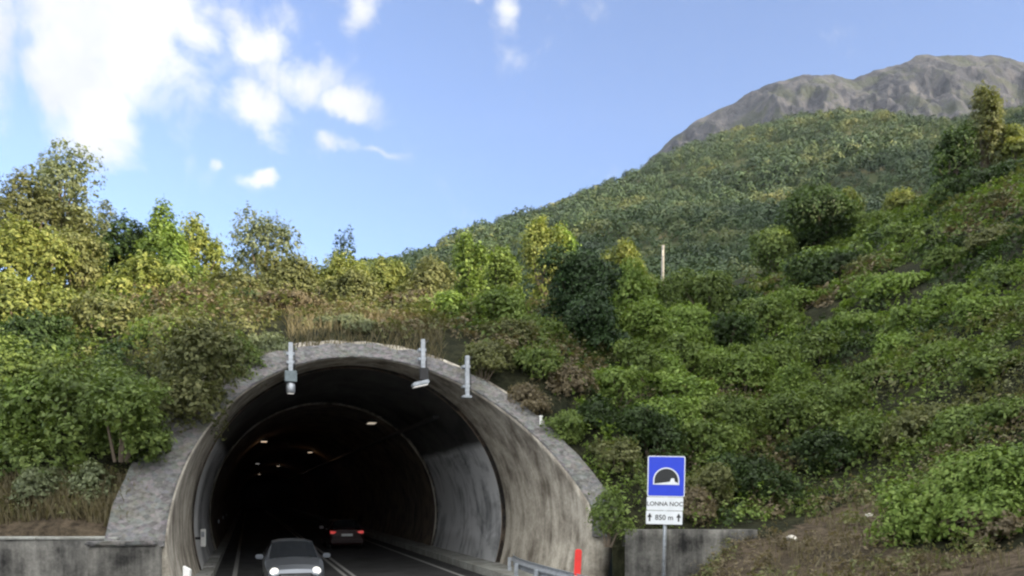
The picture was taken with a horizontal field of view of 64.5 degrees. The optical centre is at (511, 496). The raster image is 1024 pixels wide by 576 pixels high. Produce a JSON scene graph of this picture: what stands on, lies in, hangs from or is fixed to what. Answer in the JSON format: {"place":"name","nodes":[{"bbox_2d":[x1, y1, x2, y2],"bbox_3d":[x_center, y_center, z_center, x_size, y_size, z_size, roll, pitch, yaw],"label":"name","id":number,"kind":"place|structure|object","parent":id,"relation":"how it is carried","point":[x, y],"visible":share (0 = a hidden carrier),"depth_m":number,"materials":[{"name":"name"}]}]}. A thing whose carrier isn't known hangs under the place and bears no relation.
{"place":"outdoors","nodes":[
{"label":"outdoors","id":0,"kind":"place"},
{"bbox_2d":[215,507,484,575],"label":"road","id":1,"kind":"structure","parent":0,"point":[262,529],"depth_m":36.15,"materials":[{"name":"grey asphalt"}]},
{"bbox_2d":[255,538,329,575],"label":"car","id":2,"kind":"object","parent":1,"relation":"on","point":[291,557],"visible":1,"depth_m":21.55,"materials":[{"name":"silver metal"}]},
{"bbox_2d":[319,519,363,548],"bbox_3d":[-8.347,1.782,39.871,2.100,1.425,4.170,0,0,-18],"label":"car","id":3,"kind":"object","parent":1,"relation":"on","point":[340,532],"visible":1,"depth_m":38.13,"materials":[{"name":"red paint"}]},
{"bbox_2d":[0,209,1023,575],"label":"hillside","id":4,"kind":"structure","parent":0,"point":[454,351],"depth_m":23.86,"materials":[{"name":"soil"}]},
{"bbox_2d":[0,164,66,273],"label":"tree","id":5,"kind":"object","parent":4,"relation":"on","point":[36,209],"visible":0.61,"depth_m":40.58,"materials":[{"name":"green plant"}]},
{"bbox_2d":[0,363,69,461],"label":"shrub","id":6,"kind":"object","parent":4,"relation":"on","point":[19,412],"visible":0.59,"depth_m":18.59,"materials":[{"name":"green plant"}]},
{"bbox_2d":[6,464,67,511],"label":"shrub","id":7,"kind":"object","parent":4,"relation":"on","point":[27,481],"visible":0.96,"depth_m":17.33,"materials":[{"name":"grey plant"}]},
{"bbox_2d":[0,212,81,293],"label":"shrub","id":8,"kind":"object","parent":4,"relation":"on","point":[23,248],"visible":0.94,"depth_m":33.60,"materials":[{"name":"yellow plant"}]},
{"bbox_2d":[0,306,83,388],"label":"shrub","id":9,"kind":"object","parent":4,"relation":"on","point":[38,328],"visible":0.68,"depth_m":24.71,"materials":[{"name":"green plant"}]},
{"bbox_2d":[0,269,85,323],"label":"shrub","id":10,"kind":"object","parent":4,"relation":"on","point":[17,294],"visible":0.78,"depth_m":27.86,"materials":[{"name":"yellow plant"}]},
{"bbox_2d":[0,536,118,575],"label":"retaining wall","id":11,"kind":"structure","parent":4,"relation":"on","point":[43,555],"depth_m":16.50,"materials":[{"name":"concrete"}]},
{"bbox_2d":[21,135,107,284],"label":"tree","id":12,"kind":"object","parent":4,"relation":"on","point":[65,171],"visible":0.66,"depth_m":42.53,"materials":[{"name":"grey plant"}]},
{"bbox_2d":[0,328,149,480],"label":"shrub","id":13,"kind":"object","parent":4,"relation":"on","point":[73,383],"visible":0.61,"depth_m":18.61,"materials":[{"name":"green plant"}]},
{"bbox_2d":[43,224,112,292],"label":"shrub","id":14,"kind":"object","parent":4,"relation":"on","point":[88,271],"visible":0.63,"depth_m":35.63,"materials":[{"name":"green plant"}]},
{"bbox_2d":[62,457,116,505],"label":"shrub","id":15,"kind":"object","parent":4,"relation":"on","point":[88,472],"visible":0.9,"depth_m":17.64,"materials":[{"name":"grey plant"}]},
{"bbox_2d":[43,290,144,339],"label":"shrub","id":16,"kind":"object","parent":4,"relation":"on","point":[84,311],"visible":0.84,"depth_m":27.73,"materials":[{"name":"green plant"}]},
{"bbox_2d":[85,540,161,575],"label":"stone abutment","id":17,"kind":"object","parent":4,"relation":"on","point":[127,558],"visible":0.83,"depth_m":16.34,"materials":[{"name":"concrete"}]},
{"bbox_2d":[91,208,156,282],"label":"tree","id":18,"kind":"object","parent":4,"relation":"on","point":[124,239],"visible":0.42,"depth_m":42.42,"materials":[{"name":"green plant"}]},
{"bbox_2d":[76,372,177,464],"bbox_3d":[-8.739,-1.800,18.463,2.057,2.182,2.466,0,0,-36],"label":"shrub","id":19,"kind":"object","parent":4,"relation":"on","point":[141,427],"visible":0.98,"depth_m":18.09,"materials":[{"name":"green plant"}]},
{"bbox_2d":[94,250,190,299],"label":"shrub","id":20,"kind":"object","parent":4,"relation":"on","point":[129,274],"visible":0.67,"depth_m":32.60,"materials":[{"name":"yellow plant"}]},
{"bbox_2d":[132,197,179,269],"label":"tree","id":21,"kind":"object","parent":4,"relation":"on","point":[147,244],"visible":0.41,"depth_m":41.48,"materials":[{"name":"green plant"}]},
{"bbox_2d":[154,221,203,284],"bbox_3d":[-16.578,-11.172,40.053,2.615,4.984,2.372,0,0,0],"label":"tree","id":22,"kind":"object","parent":4,"relation":"on","point":[178,249],"visible":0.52,"depth_m":39.75,"materials":[{"name":"green plant"}]},
{"bbox_2d":[159,211,230,287],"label":"tree","id":23,"kind":"object","parent":4,"relation":"on","point":[199,240],"visible":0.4,"depth_m":41.62,"materials":[{"name":"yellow plant"}]},
{"bbox_2d":[139,301,257,441],"bbox_3d":[-7.989,-3.188,20.509,2.958,3.508,2.960,0,0,0],"label":"shrub","id":24,"kind":"object","parent":4,"relation":"on","point":[186,358],"visible":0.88,"depth_m":20.20,"materials":[{"name":"green plant"}]},
{"bbox_2d":[198,265,267,295],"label":"shrub","id":25,"kind":"object","parent":4,"relation":"on","point":[233,276],"visible":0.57,"depth_m":32.56,"materials":[{"name":"green plant"}]},
{"bbox_2d":[225,201,307,281],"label":"tree","id":26,"kind":"object","parent":4,"relation":"on","point":[257,231],"visible":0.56,"depth_m":46.40,"materials":[{"name":"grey plant"}]},
{"bbox_2d":[253,288,330,313],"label":"shrub","id":27,"kind":"object","parent":4,"relation":"on","point":[305,298],"visible":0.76,"depth_m":28.60,"materials":[{"name":"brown plant"}]},
{"bbox_2d":[253,250,336,299],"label":"shrub","id":28,"kind":"object","parent":4,"relation":"on","point":[290,269],"visible":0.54,"depth_m":35.44,"materials":[{"name":"green plant"}]},
{"bbox_2d":[306,248,370,294],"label":"shrub","id":29,"kind":"object","parent":4,"relation":"on","point":[336,264],"visible":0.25,"depth_m":39.40,"materials":[{"name":"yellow plant"}]},
{"bbox_2d":[317,266,385,312],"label":"shrub","id":30,"kind":"object","parent":4,"relation":"on","point":[348,280],"visible":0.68,"depth_m":34.60,"materials":[{"name":"green plant"}]},
{"bbox_2d":[104,340,618,575],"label":"road tunnel","id":31,"kind":"structure","parent":4,"relation":"in","point":[487,479],"depth_m":28.52,"materials":[{"name":"concrete"}]},
{"bbox_2d":[367,253,413,304],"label":"shrub","id":32,"kind":"object","parent":4,"relation":"on","point":[388,275],"visible":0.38,"depth_m":41.74,"materials":[{"name":"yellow plant"}]},
{"bbox_2d":[394,253,459,295],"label":"shrub","id":33,"kind":"object","parent":4,"relation":"on","point":[432,277],"visible":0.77,"depth_m":41.24,"materials":[{"name":"green plant"}]},
{"bbox_2d":[413,290,469,322],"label":"shrub","id":34,"kind":"object","parent":4,"relation":"on","point":[449,301],"visible":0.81,"depth_m":30.56,"materials":[{"name":"green plant"}]},
{"bbox_2d":[445,227,493,299],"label":"tree","id":35,"kind":"object","parent":4,"relation":"on","point":[470,266],"visible":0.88,"depth_m":43.69,"materials":[{"name":"green plant"}]},
{"bbox_2d":[459,340,508,381],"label":"shrub","id":36,"kind":"object","parent":4,"relation":"on","point":[487,357],"visible":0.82,"depth_m":25.14,"materials":[{"name":"green plant"}]},
{"bbox_2d":[1,461,999,575],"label":"earth weeds","id":37,"kind":"object","parent":4,"relation":"on","point":[979,548],"visible":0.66,"depth_m":16.74,"materials":[{"name":"green plant"}]},
{"bbox_2d":[480,243,528,299],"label":"tree","id":38,"kind":"object","parent":4,"relation":"on","point":[505,270],"visible":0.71,"depth_m":45.35,"materials":[{"name":"green plant"}]},
{"bbox_2d":[466,284,543,323],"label":"shrub","id":39,"kind":"object","parent":4,"relation":"on","point":[498,300],"visible":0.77,"depth_m":30.46,"materials":[{"name":"green plant"}]},
{"bbox_2d":[479,318,540,350],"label":"shrub","id":40,"kind":"object","parent":4,"relation":"on","point":[506,325],"visible":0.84,"depth_m":28.27,"materials":[{"name":"green plant"}]},
{"bbox_2d":[0,460,1022,575],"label":"dirt ground","id":41,"kind":"structure","parent":4,"relation":"on","point":[825,549],"depth_m":17.44,"materials":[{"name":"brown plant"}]},
{"bbox_2d":[0,155,1023,538],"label":"green scrub","id":42,"kind":"object","parent":4,"relation":"on","point":[952,217],"visible":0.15,"depth_m":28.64,"materials":[{"name":"green plant"}]},
{"bbox_2d":[0,300,1023,575],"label":"dry grass","id":43,"kind":"structure","parent":4,"relation":"on","point":[54,506],"depth_m":17.79,"materials":[{"name":"plant"}]},
{"bbox_2d":[506,381,553,414],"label":"shrub","id":44,"kind":"object","parent":4,"relation":"on","point":[532,399],"visible":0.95,"depth_m":24.16,"materials":[{"name":"brown plant"}]},
{"bbox_2d":[511,345,568,379],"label":"shrub","id":45,"kind":"object","parent":4,"relation":"on","point":[533,359],"visible":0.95,"depth_m":26.15,"materials":[{"name":"green plant"}]},
{"bbox_2d":[516,214,569,303],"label":"tree","id":46,"kind":"object","parent":4,"relation":"on","point":[539,233],"visible":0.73,"depth_m":45.75,"materials":[{"name":"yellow plant"}]},
{"bbox_2d":[537,407,588,444],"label":"shrub","id":47,"kind":"object","parent":4,"relation":"on","point":[565,433],"visible":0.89,"depth_m":23.24,"materials":[{"name":"green plant"}]},
{"bbox_2d":[543,362,600,399],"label":"shrub","id":48,"kind":"object","parent":4,"relation":"on","point":[561,381],"visible":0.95,"depth_m":25.70,"materials":[{"name":"brown plant"}]},
{"bbox_2d":[530,236,628,332],"bbox_3d":[2.689,-8.231,33.198,4.108,4.315,3.599,0,0,0],"label":"tree","id":49,"kind":"object","parent":4,"relation":"on","point":[572,273],"visible":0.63,"depth_m":32.41,"materials":[{"name":"green plant"}]},
{"bbox_2d":[563,397,622,438],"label":"shrub","id":50,"kind":"object","parent":4,"relation":"on","point":[595,412],"visible":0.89,"depth_m":23.94,"materials":[{"name":"green plant"}]},
{"bbox_2d":[557,280,635,355],"bbox_3d":[2.970,-6.716,30.928,2.869,3.052,2.723,0,0,40],"label":"shrub","id":51,"kind":"object","parent":4,"relation":"on","point":[589,311],"visible":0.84,"depth_m":30.21,"materials":[{"name":"green plant"}]},
{"bbox_2d":[586,484,637,547],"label":"shrub","id":52,"kind":"object","parent":4,"relation":"on","point":[608,506],"visible":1,"depth_m":18.83,"materials":[{"name":"green plant"}]},
{"bbox_2d":[585,435,643,477],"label":"shrub","id":53,"kind":"object","parent":4,"relation":"on","point":[620,447],"visible":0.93,"depth_m":22.36,"materials":[{"name":"green plant"}]},
{"bbox_2d":[582,361,651,409],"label":"shrub","id":54,"kind":"object","parent":4,"relation":"on","point":[610,376],"visible":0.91,"depth_m":26.84,"materials":[{"name":"green plant"}]},
{"bbox_2d":[607,254,662,340],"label":"shrub","id":55,"kind":"object","parent":4,"relation":"on","point":[633,287],"visible":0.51,"depth_m":37.23,"materials":[{"name":"green plant"}]},
{"bbox_2d":[610,337,668,388],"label":"shrub","id":56,"kind":"object","parent":4,"relation":"on","point":[645,355],"visible":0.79,"depth_m":29.17,"materials":[{"name":"green plant"}]},
{"bbox_2d":[611,294,685,351],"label":"shrub","id":57,"kind":"object","parent":4,"relation":"on","point":[642,313],"visible":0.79,"depth_m":32.37,"materials":[{"name":"green plant"}]},
{"bbox_2d":[611,400,690,467],"bbox_3d":[4.261,-1.827,25.074,2.565,2.179,2.112,0,0,0],"label":"shrub","id":58,"kind":"object","parent":4,"relation":"on","point":[642,424],"visible":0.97,"depth_m":24.52,"materials":[{"name":"green plant"}]},
{"bbox_2d":[646,456,684,575],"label":"road sign","id":59,"kind":"object","parent":4,"relation":"on","point":[666,482],"visible":1,"depth_m":18.72,"materials":[{"name":"blue metal"}]},
{"bbox_2d":[633,393,704,444],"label":"shrub","id":60,"kind":"object","parent":4,"relation":"on","point":[679,407],"visible":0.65,"depth_m":26.31,"materials":[{"name":"green plant"}]},
{"bbox_2d":[646,330,719,377],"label":"shrub","id":61,"kind":"object","parent":4,"relation":"on","point":[671,344],"visible":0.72,"depth_m":31.60,"materials":[{"name":"green plant"}]},
{"bbox_2d":[646,368,724,403],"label":"shrub","id":62,"kind":"object","parent":4,"relation":"on","point":[697,388],"visible":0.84,"depth_m":28.65,"materials":[{"name":"green plant"}]},
{"bbox_2d":[623,529,757,575],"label":"retaining wall","id":63,"kind":"structure","parent":4,"relation":"on","point":[685,548],"depth_m":19.95,"materials":[{"name":"concrete"}]},
{"bbox_2d":[663,299,719,345],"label":"shrub","id":64,"kind":"object","parent":4,"relation":"on","point":[692,319],"visible":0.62,"depth_m":35.37,"materials":[{"name":"green plant"}]},
{"bbox_2d":[677,484,719,528],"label":"shrub","id":65,"kind":"object","parent":4,"relation":"on","point":[694,493],"visible":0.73,"depth_m":21.19,"materials":[{"name":"brown plant"}]},
{"bbox_2d":[661,266,754,317],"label":"shrub","id":66,"kind":"object","parent":4,"relation":"on","point":[706,286],"visible":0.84,"depth_m":41.40,"materials":[{"name":"green plant"}]},
{"bbox_2d":[685,458,736,516],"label":"shrub","id":67,"kind":"object","parent":4,"relation":"on","point":[712,475],"visible":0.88,"depth_m":22.27,"materials":[{"name":"green plant"}]},
{"bbox_2d":[669,417,756,472],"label":"shrub","id":68,"kind":"object","parent":4,"relation":"on","point":[724,435],"visible":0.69,"depth_m":25.67,"materials":[{"name":"green plant"}]},
{"bbox_2d":[682,345,780,395],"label":"shrub","id":69,"kind":"object","parent":4,"relation":"on","point":[750,365],"visible":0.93,"depth_m":31.31,"materials":[{"name":"green plant"}]},
{"bbox_2d":[700,311,763,349],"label":"shrub","id":70,"kind":"object","parent":4,"relation":"on","point":[731,328],"visible":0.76,"depth_m":35.42,"materials":[{"name":"green plant"}]},
{"bbox_2d":[692,389,776,451],"bbox_3d":[7.335,-2.499,27.583,2.510,2.274,2.300,0,0,-34],"label":"shrub","id":71,"kind":"object","parent":4,"relation":"on","point":[741,411],"visible":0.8,"depth_m":27.18,"materials":[{"name":"green plant"}]},
{"bbox_2d":[707,445,810,506],"bbox_3d":[7.202,-0.483,24.023,3.018,2.111,2.047,0,0,31],"label":"shrub","id":72,"kind":"object","parent":4,"relation":"on","point":[746,473],"visible":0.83,"depth_m":23.74,"materials":[{"name":"green plant"}]},
{"bbox_2d":[720,294,810,336],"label":"shrub","id":73,"kind":"object","parent":4,"relation":"on","point":[775,309],"visible":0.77,"depth_m":38.50,"materials":[{"name":"green plant"}]},
{"bbox_2d":[725,338,805,374],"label":"shrub","id":74,"kind":"object","parent":4,"relation":"on","point":[782,351],"visible":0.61,"depth_m":32.47,"materials":[{"name":"green plant"}]},
{"bbox_2d":[746,224,799,276],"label":"tree","id":75,"kind":"object","parent":4,"relation":"on","point":[769,245],"visible":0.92,"depth_m":57.40,"materials":[{"name":"green plant"}]},
{"bbox_2d":[553,161,1023,554],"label":"bright scrub","id":76,"kind":"object","parent":4,"relation":"on","point":[844,303],"visible":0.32,"depth_m":29.48,"materials":[{"name":"green plant"}]},
{"bbox_2d":[735,387,847,443],"bbox_3d":[9.598,-2.749,28.232,3.939,2.132,2.243,0,0,0],"label":"shrub","id":77,"kind":"object","parent":4,"relation":"on","point":[790,409],"visible":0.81,"depth_m":27.70,"materials":[{"name":"green plant"}]},
{"bbox_2d":[762,359,828,404],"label":"shrub","id":78,"kind":"object","parent":4,"relation":"on","point":[788,379],"visible":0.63,"depth_m":29.55,"materials":[{"name":"green plant"}]},
{"bbox_2d":[779,327,857,368],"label":"shrub","id":79,"kind":"object","parent":4,"relation":"on","point":[811,345],"visible":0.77,"depth_m":33.66,"materials":[{"name":"green plant"}]},
{"bbox_2d":[772,177,869,255],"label":"tree","id":80,"kind":"object","parent":4,"relation":"on","point":[825,207],"visible":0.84,"depth_m":58.54,"materials":[{"name":"green plant"}]},
{"bbox_2d":[772,422,874,476],"bbox_3d":[10.182,-1.504,25.870,3.321,1.839,1.902,0,0,0],"label":"shrub","id":81,"kind":"object","parent":4,"relation":"on","point":[808,443],"visible":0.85,"depth_m":25.70,"materials":[{"name":"green plant"}]},
{"bbox_2d":[778,245,880,292],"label":"shrub","id":82,"kind":"object","parent":4,"relation":"on","point":[819,268],"visible":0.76,"depth_m":43.71,"materials":[{"name":"green plant"}]},
{"bbox_2d":[798,379,868,426],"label":"shrub","id":83,"kind":"object","parent":4,"relation":"on","point":[844,395],"visible":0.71,"depth_m":28.22,"materials":[{"name":"green plant"}]},
{"bbox_2d":[823,406,905,461],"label":"shrub","id":84,"kind":"object","parent":4,"relation":"on","point":[856,422],"visible":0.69,"depth_m":25.65,"materials":[{"name":"green plant"}]},
{"bbox_2d":[833,355,910,386],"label":"shrub","id":85,"kind":"object","parent":4,"relation":"on","point":[868,365],"visible":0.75,"depth_m":29.77,"materials":[{"name":"green plant"}]},
{"bbox_2d":[858,270,938,305],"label":"shrub","id":86,"kind":"object","parent":4,"relation":"on","point":[902,281],"visible":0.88,"depth_m":36.78,"materials":[{"name":"green plant"}]},
{"bbox_2d":[873,303,952,337],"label":"shrub","id":87,"kind":"object","parent":4,"relation":"on","point":[898,318],"visible":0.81,"depth_m":32.22,"materials":[{"name":"green plant"}]},
{"bbox_2d":[879,397,966,450],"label":"shrub","id":88,"kind":"object","parent":4,"relation":"on","point":[911,418],"visible":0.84,"depth_m":24.73,"materials":[{"name":"green plant"}]},
{"bbox_2d":[889,336,972,380],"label":"shrub","id":89,"kind":"object","parent":4,"relation":"on","point":[929,351],"visible":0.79,"depth_m":28.27,"materials":[{"name":"green plant"}]},
{"bbox_2d":[861,444,1023,551],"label":"shrub","id":90,"kind":"object","parent":4,"relation":"on","point":[959,497],"visible":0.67,"depth_m":17.19,"materials":[{"name":"green plant"}]},
{"bbox_2d":[900,281,989,311],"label":"shrub","id":91,"kind":"object","parent":4,"relation":"on","point":[948,291],"visible":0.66,"depth_m":32.71,"materials":[{"name":"green plant"}]},
{"bbox_2d":[911,243,983,269],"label":"shrub","id":92,"kind":"object","parent":4,"relation":"on","point":[939,255],"visible":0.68,"depth_m":37.68,"materials":[{"name":"green plant"}]},
{"bbox_2d":[928,120,981,190],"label":"tree","id":93,"kind":"object","parent":4,"relation":"on","point":[950,152],"visible":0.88,"depth_m":57.45,"materials":[{"name":"green plant"}]},
{"bbox_2d":[917,402,995,457],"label":"shrub","id":94,"kind":"object","parent":4,"relation":"on","point":[949,419],"visible":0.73,"depth_m":22.74,"materials":[{"name":"green plant"}]},
{"bbox_2d":[925,167,1016,205],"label":"shrub","id":95,"kind":"object","parent":4,"relation":"on","point":[974,177],"visible":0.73,"depth_m":50.69,"materials":[{"name":"green plant"}]},
{"bbox_2d":[937,507,1023,547],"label":"shrub","id":96,"kind":"object","parent":4,"relation":"on","point":[1008,523],"visible":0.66,"depth_m":16.06,"materials":[{"name":"green plant"}]},
{"bbox_2d":[947,292,1023,330],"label":"shrub","id":97,"kind":"object","parent":4,"relation":"on","point":[961,308],"visible":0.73,"depth_m":29.18,"materials":[{"name":"green plant"}]},
{"bbox_2d":[950,347,1023,386],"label":"shrub","id":98,"kind":"object","parent":4,"relation":"on","point":[980,368],"visible":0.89,"depth_m":24.87,"materials":[{"name":"green plant"}]},
{"bbox_2d":[967,80,1007,171],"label":"tree","id":99,"kind":"object","parent":4,"relation":"on","point":[991,109],"visible":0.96,"depth_m":57.43,"materials":[{"name":"green plant"}]},
{"bbox_2d":[959,392,1023,442],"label":"shrub","id":100,"kind":"object","parent":4,"relation":"on","point":[1008,408],"visible":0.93,"depth_m":21.83,"materials":[{"name":"green plant"}]},
{"bbox_2d":[960,438,1023,508],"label":"shrub","id":101,"kind":"object","parent":4,"relation":"on","point":[1009,461],"visible":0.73,"depth_m":16.71,"materials":[{"name":"green plant"}]},
{"bbox_2d":[0,0,1023,287],"label":"sky","id":102,"kind":"structure","parent":0,"point":[408,123],"materials":[{"name":"blue"}]},
{"bbox_2d":[535,120,1023,310],"bbox_3d":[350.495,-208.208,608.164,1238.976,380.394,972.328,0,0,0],"label":"mountain","id":103,"kind":"structure","parent":0,"point":[873,177],"depth_m":516.48,"materials":[{"name":"green plant"}]},
{"bbox_2d":[350,103,1023,302],"bbox_3d":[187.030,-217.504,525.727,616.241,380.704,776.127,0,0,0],"label":"forest","id":104,"kind":"object","parent":103,"relation":"on","point":[636,216],"visible":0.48,"depth_m":527.24,"materials":[{"name":"green plant"}]},
{"bbox_2d":[640,54,1023,169],"bbox_3d":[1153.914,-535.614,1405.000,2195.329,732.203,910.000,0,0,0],"label":"rocky summit","id":105,"kind":"structure","parent":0,"point":[927,85],"depth_m":1554.52,"materials":[{"name":"grey stone"}]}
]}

